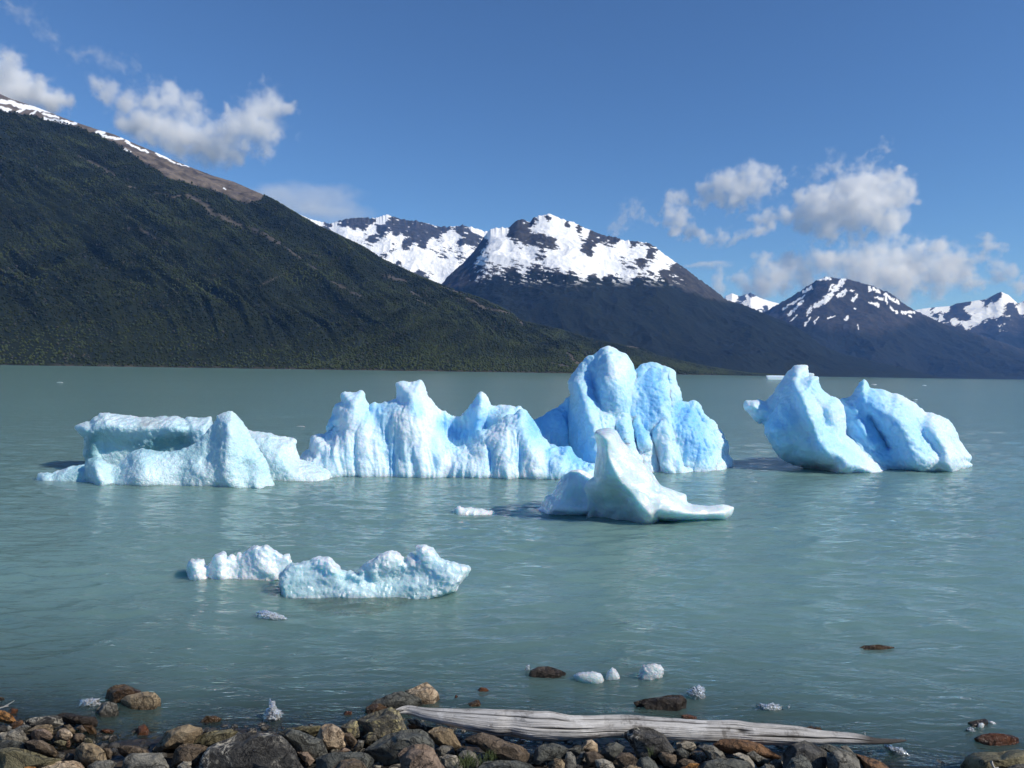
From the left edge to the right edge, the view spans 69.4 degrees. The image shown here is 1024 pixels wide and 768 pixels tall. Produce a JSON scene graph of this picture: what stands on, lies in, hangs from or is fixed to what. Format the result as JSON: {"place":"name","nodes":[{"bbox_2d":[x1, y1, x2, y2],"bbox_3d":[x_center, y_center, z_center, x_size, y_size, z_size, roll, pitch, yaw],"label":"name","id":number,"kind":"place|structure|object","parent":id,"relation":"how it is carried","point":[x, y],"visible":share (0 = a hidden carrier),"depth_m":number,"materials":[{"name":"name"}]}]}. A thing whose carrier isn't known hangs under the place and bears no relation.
{"place":"outdoors","nodes":[
{"label":"outdoors","id":0,"kind":"place"},
{"bbox_2d":[0,94,757,375],"bbox_3d":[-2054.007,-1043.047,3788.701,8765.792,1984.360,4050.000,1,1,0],"label":"mountain","id":1,"kind":"structure","parent":0,"point":[173,170],"depth_m":2714.88,"materials":[{"name":"plant"}]},
{"bbox_2d":[0,110,784,375],"bbox_3d":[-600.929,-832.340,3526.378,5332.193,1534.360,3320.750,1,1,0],"label":"forest","id":2,"kind":"object","parent":1,"relation":"on","point":[586,346],"visible":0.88,"depth_m":2805.98,"materials":[{"name":"plant"}]},
{"bbox_2d":[301,214,486,283],"bbox_3d":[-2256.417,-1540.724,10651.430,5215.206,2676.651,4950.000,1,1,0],"label":"mountain","id":3,"kind":"structure","parent":0,"point":[438,254],"depth_m":10818.36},
{"bbox_2d":[295,308,579,372],"bbox_3d":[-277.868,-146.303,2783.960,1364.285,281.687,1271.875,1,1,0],"label":"mountain","id":4,"kind":"structure","parent":0,"point":[422,359],"depth_m":2511.15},
{"bbox_2d":[0,365,1023,765],"bbox_3d":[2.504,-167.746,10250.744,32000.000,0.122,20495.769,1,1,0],"label":"lake","id":5,"kind":"structure","parent":0,"point":[792,581],"depth_m":10.28,"materials":[{"name":"liquid"}]},
{"bbox_2d":[0,710,15,724],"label":"rock","id":6,"kind":"object","parent":5,"relation":"on","point":[6,717],"visible":0.94,"depth_m":5.23,"materials":[{"name":"orange stone"}]},
{"bbox_2d":[56,712,97,726],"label":"rock","id":7,"kind":"object","parent":5,"relation":"on","point":[70,718],"visible":0.94,"depth_m":5.27,"materials":[{"name":"stone"}]},
{"bbox_2d":[75,697,101,709],"bbox_3d":[-3.239,2.444,5.657,0.238,0.113,0.088,1,1,0],"label":"ice chunk","id":8,"kind":"object","parent":5,"relation":"on","point":[88,703],"visible":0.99,"depth_m":5.64,"materials":[{"name":"white"}]},
{"bbox_2d":[36,411,331,488],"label":"iceberg","id":9,"kind":"object","parent":5,"relation":"on","point":[228,449],"visible":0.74,"depth_m":16.51,"materials":[{"name":"blue"}]},
{"bbox_2d":[186,544,291,580],"bbox_3d":[-3.430,2.313,9.232,1.381,0.648,0.387,1,1,0],"label":"ice floe","id":10,"kind":"object","parent":5,"relation":"on","point":[266,562],"visible":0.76,"depth_m":9.10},
{"bbox_2d":[255,609,286,619],"bbox_3d":[-2.513,2.420,7.733,0.370,0.107,0.214,1,1,0],"label":"ice chunk","id":11,"kind":"object","parent":5,"relation":"on","point":[266,614],"visible":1,"depth_m":7.67,"materials":[{"name":"white"}]},
{"bbox_2d":[262,699,283,722],"bbox_3d":[-1.794,2.454,5.500,0.204,0.247,0.171,1,1,0],"label":"ice chunk","id":12,"kind":"object","parent":5,"relation":"on","point":[273,713],"visible":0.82,"depth_m":5.45,"materials":[{"name":"white"}]},
{"bbox_2d":[278,544,470,614],"bbox_3d":[-1.625,2.289,8.369,2.285,0.857,1.050,1,1,0],"label":"ice floe","id":13,"kind":"object","parent":5,"relation":"on","point":[387,578],"visible":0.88,"depth_m":8.44,"materials":[{"name":"white"}]},
{"bbox_2d":[454,506,494,514],"bbox_3d":[-0.669,2.446,13.561,0.798,0.405,0.420,1,1,0],"label":"ice floe","id":14,"kind":"object","parent":5,"relation":"on","point":[459,510],"visible":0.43,"depth_m":13.44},
{"bbox_2d":[300,346,732,479],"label":"iceberg","id":15,"kind":"object","parent":5,"relation":"on","point":[647,414],"visible":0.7,"depth_m":19.00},
{"bbox_2d":[524,666,565,686],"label":"rock","id":16,"kind":"object","parent":5,"relation":"in","point":[544,672],"visible":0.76,"depth_m":6.27,"materials":[{"name":"stone"}]},
{"bbox_2d":[535,469,592,514],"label":"iceberg","id":17,"kind":"object","parent":5,"relation":"on","point":[567,496],"visible":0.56,"depth_m":13.74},
{"bbox_2d":[573,671,603,683],"bbox_3d":[0.645,2.485,6.231,0.266,0.144,0.132,1,1,0],"label":"ice chunk","id":18,"kind":"object","parent":5,"relation":"on","point":[592,677],"visible":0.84,"depth_m":6.18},
{"bbox_2d":[605,667,619,679],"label":"ice chunk","id":19,"kind":"object","parent":5,"relation":"on","point":[612,673],"visible":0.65,"depth_m":6.25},
{"bbox_2d":[638,663,663,680],"bbox_3d":[1.176,2.481,6.286,0.239,0.236,0.132,1,1,0],"label":"ice chunk","id":20,"kind":"object","parent":5,"relation":"on","point":[650,672],"visible":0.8,"depth_m":6.24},
{"bbox_2d":[584,428,733,523],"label":"iceberg","id":21,"kind":"object","parent":5,"relation":"on","point":[622,483],"visible":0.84,"depth_m":12.70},
{"bbox_2d":[686,685,705,704],"bbox_3d":[1.484,2.508,5.963,0.168,0.186,0.130,1,1,0],"label":"ice chunk","id":22,"kind":"object","parent":5,"relation":"on","point":[695,694],"visible":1,"depth_m":5.92,"materials":[{"name":"white"}]},
{"bbox_2d":[753,703,783,713],"bbox_3d":[1.989,2.524,5.748,0.254,0.102,0.087,1,1,0],"label":"ice chunk","id":23,"kind":"object","parent":5,"relation":"on","point":[771,708],"visible":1,"depth_m":5.73,"materials":[{"name":"white"}]},
{"bbox_2d":[743,365,886,473],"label":"iceberg","id":24,"kind":"object","parent":5,"relation":"on","point":[799,414],"visible":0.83,"depth_m":20.25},
{"bbox_2d":[860,645,894,649],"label":"rock","id":25,"kind":"object","parent":5,"relation":"on","point":[874,647],"visible":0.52,"depth_m":7.09,"materials":[{"name":"brown stone"}]},
{"bbox_2d":[839,379,971,471],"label":"iceberg","id":26,"kind":"object","parent":5,"relation":"on","point":[887,429],"visible":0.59,"depth_m":20.72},
{"bbox_2d":[968,719,988,733],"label":"rock","id":27,"kind":"object","parent":5,"relation":"in","point":[974,724],"visible":0.79,"depth_m":5.52,"materials":[{"name":"stone"}]},
{"bbox_2d":[0,664,1023,767],"bbox_3d":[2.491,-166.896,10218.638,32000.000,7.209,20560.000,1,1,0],"label":"shore","id":28,"kind":"structure","parent":0,"point":[234,702],"depth_m":6.00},
{"bbox_2d":[0,729,28,741],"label":"rock","id":29,"kind":"object","parent":28,"relation":"on","point":[17,735],"visible":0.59,"depth_m":4.96,"materials":[{"name":"stone"}]},
{"bbox_2d":[0,747,60,767],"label":"rock","id":30,"kind":"object","parent":28,"relation":"on","point":[11,757],"visible":0.95,"depth_m":4.54,"materials":[{"name":"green stone"}]},
{"bbox_2d":[26,724,52,734],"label":"rock","id":31,"kind":"object","parent":28,"relation":"on","point":[48,727],"visible":0.63,"depth_m":5.08,"materials":[{"name":"beige stone"}]},
{"bbox_2d":[24,740,58,756],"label":"rock","id":32,"kind":"object","parent":28,"relation":"on","point":[40,747],"visible":0.99,"depth_m":4.79,"materials":[{"name":"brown stone"}]},
{"bbox_2d":[31,728,52,740],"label":"rock","id":33,"kind":"object","parent":28,"relation":"on","point":[42,734],"visible":0.81,"depth_m":4.99,"materials":[{"name":"stone"}]},
{"bbox_2d":[24,715,63,727],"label":"rock","id":34,"kind":"object","parent":28,"relation":"on","point":[54,721],"visible":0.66,"depth_m":5.19,"materials":[{"name":"grey stone"}]},
{"bbox_2d":[42,760,83,767],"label":"rock","id":35,"kind":"object","parent":28,"relation":"on","point":[68,764],"visible":0.92,"depth_m":4.56,"materials":[{"name":"beige stone"}]},
{"bbox_2d":[55,728,72,740],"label":"rock","id":36,"kind":"object","parent":28,"relation":"on","point":[64,734],"visible":0.91,"depth_m":5.00,"materials":[{"name":"beige stone"}]},
{"bbox_2d":[82,725,97,735],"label":"rock","id":37,"kind":"object","parent":28,"relation":"on","point":[91,730],"visible":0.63,"depth_m":5.22,"materials":[{"name":"brown stone"}]},
{"bbox_2d":[74,743,106,766],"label":"rock","id":38,"kind":"object","parent":28,"relation":"on","point":[86,754],"visible":0.76,"depth_m":4.68,"materials":[{"name":"beige stone"}]},
{"bbox_2d":[87,760,116,767],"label":"rock","id":39,"kind":"object","parent":28,"relation":"on","point":[104,764],"visible":1,"depth_m":4.58,"materials":[{"name":"grey stone"}]},
{"bbox_2d":[95,702,119,721],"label":"rock","id":40,"kind":"object","parent":28,"relation":"on","point":[107,711],"visible":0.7,"depth_m":5.48,"materials":[{"name":"grey stone"}]},
{"bbox_2d":[105,684,140,710],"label":"rock","id":41,"kind":"object","parent":28,"relation":"on","point":[116,694],"visible":0.44,"depth_m":5.69,"materials":[{"name":"brown stone"}]},
{"bbox_2d":[117,745,148,756],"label":"rock","id":42,"kind":"object","parent":28,"relation":"on","point":[124,750],"visible":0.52,"depth_m":4.80,"materials":[{"name":"brown stone"}]},
{"bbox_2d":[121,692,162,717],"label":"rock","id":43,"kind":"object","parent":28,"relation":"on","point":[140,705],"visible":0.78,"depth_m":5.59,"materials":[{"name":"beige stone"}]},
{"bbox_2d":[135,724,150,735],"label":"rock","id":44,"kind":"object","parent":28,"relation":"on","point":[142,730],"visible":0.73,"depth_m":5.23,"materials":[{"name":"red stone"}]},
{"bbox_2d":[122,753,168,767],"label":"rock","id":45,"kind":"object","parent":28,"relation":"on","point":[144,760],"visible":1,"depth_m":4.55,"materials":[{"name":"grey stone"}]},
{"bbox_2d":[152,724,202,752],"bbox_3d":[-2.248,2.393,4.975,0.356,0.227,0.199,1,1,0],"label":"rock","id":46,"kind":"object","parent":28,"relation":"on","point":[174,738],"visible":0.87,"depth_m":4.91,"materials":[{"name":"beige stone"}]},
{"bbox_2d":[171,743,207,767],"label":"rock","id":47,"kind":"object","parent":28,"relation":"on","point":[193,753],"visible":0.86,"depth_m":4.69,"materials":[{"name":"brown stone"}]},
{"bbox_2d":[199,716,221,723],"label":"rock","id":48,"kind":"object","parent":28,"relation":"on","point":[212,719],"visible":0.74,"depth_m":5.42,"materials":[{"name":"brown stone"}]},
{"bbox_2d":[193,729,237,746],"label":"rock","id":49,"kind":"object","parent":28,"relation":"on","point":[208,739],"visible":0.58,"depth_m":4.94,"materials":[{"name":"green stone"}]},
{"bbox_2d":[198,732,303,767],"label":"rock","id":50,"kind":"object","parent":28,"relation":"on","point":[254,750],"visible":1,"depth_m":4.57,"materials":[{"name":"grey stone"}]},
{"bbox_2d":[278,728,327,760],"bbox_3d":[-1.373,2.378,4.870,0.342,0.268,0.207,1,1,0],"label":"rock","id":51,"kind":"object","parent":28,"relation":"on","point":[301,741],"visible":0.7,"depth_m":4.78,"materials":[{"name":"stone"}]},
{"bbox_2d":[286,725,320,736],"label":"rock","id":52,"kind":"object","parent":28,"relation":"on","point":[313,731],"visible":0.62,"depth_m":5.13,"materials":[{"name":"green stone"}]},
{"bbox_2d":[297,752,314,765],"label":"rock","id":53,"kind":"object","parent":28,"relation":"on","point":[307,758],"visible":1,"depth_m":4.72,"materials":[{"name":"stone"}]},
{"bbox_2d":[317,724,345,749],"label":"rock","id":54,"kind":"object","parent":28,"relation":"on","point":[331,736],"visible":0.88,"depth_m":4.95,"materials":[{"name":"beige stone"}]},
{"bbox_2d":[315,752,373,767],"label":"rock","id":55,"kind":"object","parent":28,"relation":"on","point":[329,760],"visible":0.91,"depth_m":4.60,"materials":[{"name":"stone"}]},
{"bbox_2d":[332,758,365,767],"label":"rock","id":56,"kind":"object","parent":28,"relation":"on","point":[352,763],"visible":1,"depth_m":4.14,"materials":[{"name":"brown stone"}]},
{"bbox_2d":[344,732,356,747],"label":"rock","id":57,"kind":"object","parent":28,"relation":"on","point":[351,740],"visible":0.95,"depth_m":4.99,"materials":[{"name":"brown stone"}]},
{"bbox_2d":[340,721,363,737],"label":"rock","id":58,"kind":"object","parent":28,"relation":"on","point":[355,729],"visible":0.81,"depth_m":5.12,"materials":[{"name":"stone"}]},
{"bbox_2d":[363,703,386,716],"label":"rock","id":59,"kind":"object","parent":28,"relation":"on","point":[372,708],"visible":0.5,"depth_m":5.58,"materials":[{"name":"brown stone"}]},
{"bbox_2d":[358,707,406,739],"bbox_3d":[-0.908,2.408,5.197,0.368,0.317,0.260,1,1,0],"label":"rock","id":60,"kind":"object","parent":28,"relation":"on","point":[382,723],"visible":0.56,"depth_m":5.08,"materials":[{"name":"stone"}]},
{"bbox_2d":[371,691,421,714],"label":"rock","id":61,"kind":"object","parent":28,"relation":"on","point":[395,700],"visible":0.38,"depth_m":5.68,"materials":[{"name":"stone"}]},
{"bbox_2d":[365,729,433,765],"bbox_3d":[-0.736,2.398,4.833,0.465,0.300,0.279,1,1,0],"label":"rock","id":62,"kind":"object","parent":28,"relation":"on","point":[385,750],"visible":0.73,"depth_m":4.75,"materials":[{"name":"stone"}]},
{"bbox_2d":[407,719,433,731],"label":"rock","id":63,"kind":"object","parent":28,"relation":"on","point":[423,727],"visible":0.85,"depth_m":5.24,"materials":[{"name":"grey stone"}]},
{"bbox_2d":[398,744,444,767],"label":"rock","id":64,"kind":"object","parent":28,"relation":"on","point":[419,756],"visible":1,"depth_m":4.28,"materials":[{"name":"stone"}]},
{"bbox_2d":[405,682,441,707],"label":"rock","id":65,"kind":"object","parent":28,"relation":"on","point":[427,693],"visible":0.56,"depth_m":5.77,"materials":[{"name":"beige stone"}]},
{"bbox_2d":[427,726,460,750],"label":"rock","id":66,"kind":"object","parent":28,"relation":"on","point":[440,735],"visible":0.84,"depth_m":4.97,"materials":[{"name":"beige stone"}]},
{"bbox_2d":[436,745,454,756],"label":"rock","id":67,"kind":"object","parent":28,"relation":"on","point":[442,750],"visible":0.79,"depth_m":4.86,"materials":[{"name":"grey stone"}]},
{"bbox_2d":[440,754,462,767],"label":"rock","id":68,"kind":"object","parent":28,"relation":"on","point":[446,761],"visible":0.96,"depth_m":4.66,"materials":[{"name":"stone"}]},
{"bbox_2d":[464,700,482,708],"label":"rock","id":69,"kind":"object","parent":28,"relation":"on","point":[476,704],"visible":0.58,"depth_m":5.72,"materials":[{"name":"brown stone"}]},
{"bbox_2d":[464,732,532,763],"bbox_3d":[-0.089,2.406,4.842,0.453,0.276,0.259,1,1,0],"label":"rock","id":70,"kind":"object","parent":28,"relation":"on","point":[484,742],"visible":0.79,"depth_m":4.75,"materials":[{"name":"brown stone"}]},
{"bbox_2d":[478,760,534,767],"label":"rock","id":71,"kind":"object","parent":28,"relation":"on","point":[504,764],"visible":1,"depth_m":4.23,"materials":[{"name":"stone"}]},
{"bbox_2d":[532,743,567,764],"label":"rock","id":72,"kind":"object","parent":28,"relation":"on","point":[546,752],"visible":0.9,"depth_m":4.79,"materials":[{"name":"stone"}]},
{"bbox_2d":[450,745,653,767],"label":"grass","id":73,"kind":"structure","parent":28,"relation":"on","point":[468,762],"depth_m":4.62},
{"bbox_2d":[548,758,564,767],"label":"rock","id":74,"kind":"object","parent":28,"relation":"on","point":[556,763],"visible":1,"depth_m":4.36,"materials":[{"name":"beige stone"}]},
{"bbox_2d":[564,751,575,767],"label":"rock","id":75,"kind":"object","parent":28,"relation":"on","point":[570,760],"visible":0.94,"depth_m":4.41,"materials":[{"name":"grey stone"}]},
{"bbox_2d":[581,739,597,751],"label":"rock","id":76,"kind":"object","parent":28,"relation":"on","point":[589,745],"visible":0.8,"depth_m":4.95,"materials":[{"name":"beige stone"}]},
{"bbox_2d":[584,751,603,765],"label":"rock","id":77,"kind":"object","parent":28,"relation":"on","point":[591,757],"visible":0.83,"depth_m":4.78,"materials":[{"name":"brown stone"}]},
{"bbox_2d":[595,758,614,767],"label":"rock","id":78,"kind":"object","parent":28,"relation":"on","point":[602,763],"visible":1,"depth_m":4.37,"materials":[{"name":"stone"}]},
{"bbox_2d":[615,752,636,767],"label":"rock","id":79,"kind":"object","parent":28,"relation":"on","point":[623,759],"visible":0.97,"depth_m":4.73,"materials":[{"name":"brown stone"}]},
{"bbox_2d":[636,757,657,767],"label":"rock","id":80,"kind":"object","parent":28,"relation":"on","point":[645,762],"visible":0.98,"depth_m":4.35,"materials":[{"name":"stone"}]},
{"bbox_2d":[622,727,675,759],"bbox_3d":[0.935,2.441,4.994,0.381,0.269,0.249,1,1,0],"label":"rock","id":81,"kind":"object","parent":28,"relation":"on","point":[639,739],"visible":0.81,"depth_m":4.90,"materials":[{"name":"grey stone"}]},
{"bbox_2d":[633,695,686,717],"bbox_3d":[1.159,2.539,5.802,0.424,0.222,0.183,1,1,0],"label":"rock","id":82,"kind":"object","parent":28,"relation":"on","point":[667,706],"visible":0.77,"depth_m":5.72,"materials":[{"name":"stone"}]},
{"bbox_2d":[676,748,688,759],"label":"rock","id":83,"kind":"object","parent":28,"relation":"on","point":[681,753],"visible":0.87,"depth_m":4.88,"materials":[{"name":"stone"}]},
{"bbox_2d":[697,744,725,759],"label":"rock","id":84,"kind":"object","parent":28,"relation":"on","point":[711,752],"visible":0.79,"depth_m":4.85,"materials":[{"name":"grey stone"}]},
{"bbox_2d":[700,758,753,767],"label":"rock","id":85,"kind":"object","parent":28,"relation":"on","point":[725,763],"visible":1,"depth_m":4.32,"materials":[{"name":"stone"}]},
{"bbox_2d":[713,739,780,759],"bbox_3d":[1.583,2.454,4.966,0.472,0.172,0.153,1,1,0],"label":"rock","id":86,"kind":"object","parent":28,"relation":"on","point":[732,746],"visible":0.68,"depth_m":4.92,"materials":[{"name":"stone"}]},
{"bbox_2d":[786,755,811,767],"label":"rock","id":87,"kind":"object","parent":28,"relation":"on","point":[799,761],"visible":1,"depth_m":4.25,"materials":[{"name":"stone"}]},
{"bbox_2d":[782,740,826,767],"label":"rock","id":88,"kind":"object","parent":28,"relation":"on","point":[814,755],"visible":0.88,"depth_m":4.64,"materials":[{"name":"grey stone"}]},
{"bbox_2d":[819,744,863,767],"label":"rock","id":89,"kind":"object","parent":28,"relation":"on","point":[829,748],"visible":0.26,"depth_m":4.72,"materials":[{"name":"stone"}]},
{"bbox_2d":[826,750,860,767],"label":"rock","id":90,"kind":"object","parent":28,"relation":"on","point":[840,759],"visible":1,"depth_m":4.53,"materials":[{"name":"grey stone"}]},
{"bbox_2d":[855,753,888,767],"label":"rock","id":91,"kind":"object","parent":28,"relation":"on","point":[867,762],"visible":0.96,"depth_m":4.69,"materials":[{"name":"stone"}]},
{"bbox_2d":[960,749,1023,767],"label":"rock","id":92,"kind":"object","parent":28,"relation":"on","point":[1005,759],"visible":0.98,"depth_m":4.50,"materials":[{"name":"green stone"}]},
{"bbox_2d":[974,733,1019,750],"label":"rock","id":93,"kind":"object","parent":28,"relation":"on","point":[996,742],"visible":0.84,"depth_m":5.26,"materials":[{"name":"red stone"}]},
{"bbox_2d":[0,0,1023,309],"label":"sky","id":94,"kind":"structure","parent":0,"point":[769,150],"materials":[{"name":"blue"}]},
{"bbox_2d":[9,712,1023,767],"bbox_3d":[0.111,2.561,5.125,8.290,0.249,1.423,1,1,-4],"label":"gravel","id":95,"kind":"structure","parent":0,"point":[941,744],"depth_m":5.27,"materials":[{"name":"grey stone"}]},
{"bbox_2d":[0,740,27,749],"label":"rock","id":96,"kind":"object","parent":95,"relation":"on","point":[11,743],"visible":0.56,"depth_m":4.83,"materials":[{"name":"stone"}]},
{"bbox_2d":[72,733,85,742],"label":"rock","id":97,"kind":"object","parent":95,"relation":"on","point":[78,737],"visible":0.99,"depth_m":5.00,"materials":[{"name":"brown stone"}]},
{"bbox_2d":[364,732,376,744],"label":"rock","id":98,"kind":"object","parent":95,"relation":"on","point":[370,738],"visible":0.85,"depth_m":5.01,"materials":[{"name":"stone"}]},
{"bbox_2d":[459,750,478,767],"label":"rock","id":99,"kind":"object","parent":95,"relation":"on","point":[471,753],"visible":0.56,"depth_m":4.73,"materials":[{"name":"grey stone"}]},
{"bbox_2d":[601,742,624,761],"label":"rock","id":100,"kind":"object","parent":95,"relation":"on","point":[611,751],"visible":0.93,"depth_m":4.86,"materials":[{"name":"stone"}]},
{"bbox_2d":[396,705,906,744],"bbox_3d":[0.937,2.368,5.084,3.564,0.208,0.239,1,1,2],"label":"driftwood log","id":101,"kind":"object","parent":95,"relation":"on","point":[538,725],"visible":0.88,"depth_m":5.05,"materials":[{"name":"grey wood"}]},
{"bbox_2d":[658,752,676,766],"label":"rock","id":102,"kind":"object","parent":95,"relation":"on","point":[669,759],"visible":1,"depth_m":4.79,"materials":[{"name":"brown stone"}]},
{"bbox_2d":[676,741,696,751],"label":"rock","id":103,"kind":"object","parent":95,"relation":"on","point":[688,746],"visible":0.89,"depth_m":5.00,"materials":[{"name":"stone"}]},
{"bbox_2d":[733,752,756,767],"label":"rock","id":104,"kind":"object","parent":95,"relation":"on","point":[743,757],"visible":0.66,"depth_m":4.76,"materials":[{"name":"stone"}]},
{"bbox_2d":[747,751,768,763],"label":"rock","id":105,"kind":"object","parent":95,"relation":"on","point":[755,757],"visible":0.98,"depth_m":4.84,"materials":[{"name":"grey stone"}]},
{"bbox_2d":[883,744,912,758],"bbox_3d":[2.690,2.550,5.132,0.256,0.132,0.101,1,1,-10],"label":"ice chunk","id":106,"kind":"object","parent":95,"relation":"on","point":[899,752],"visible":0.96,"depth_m":5.10,"materials":[{"name":"white"}]},
{"bbox_2d":[442,214,951,378],"bbox_3d":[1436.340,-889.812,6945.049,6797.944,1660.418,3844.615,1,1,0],"label":"mountain","id":107,"kind":"structure","parent":0,"point":[549,270],"depth_m":6481.27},
{"bbox_2d":[724,293,778,312],"bbox_3d":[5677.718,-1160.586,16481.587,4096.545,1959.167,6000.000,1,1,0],"label":"mountain","id":108,"kind":"structure","parent":0,"point":[753,301],"depth_m":17130.09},
{"bbox_2d":[764,277,1023,379],"bbox_3d":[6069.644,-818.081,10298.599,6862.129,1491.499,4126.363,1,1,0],"label":"mountain","id":109,"kind":"structure","parent":0,"point":[867,322],"depth_m":9844.00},
{"bbox_2d":[915,292,1023,349],"bbox_3d":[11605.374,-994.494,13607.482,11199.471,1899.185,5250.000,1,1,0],"label":"mountain","id":110,"kind":"structure","parent":0,"point":[999,316],"depth_m":13706.67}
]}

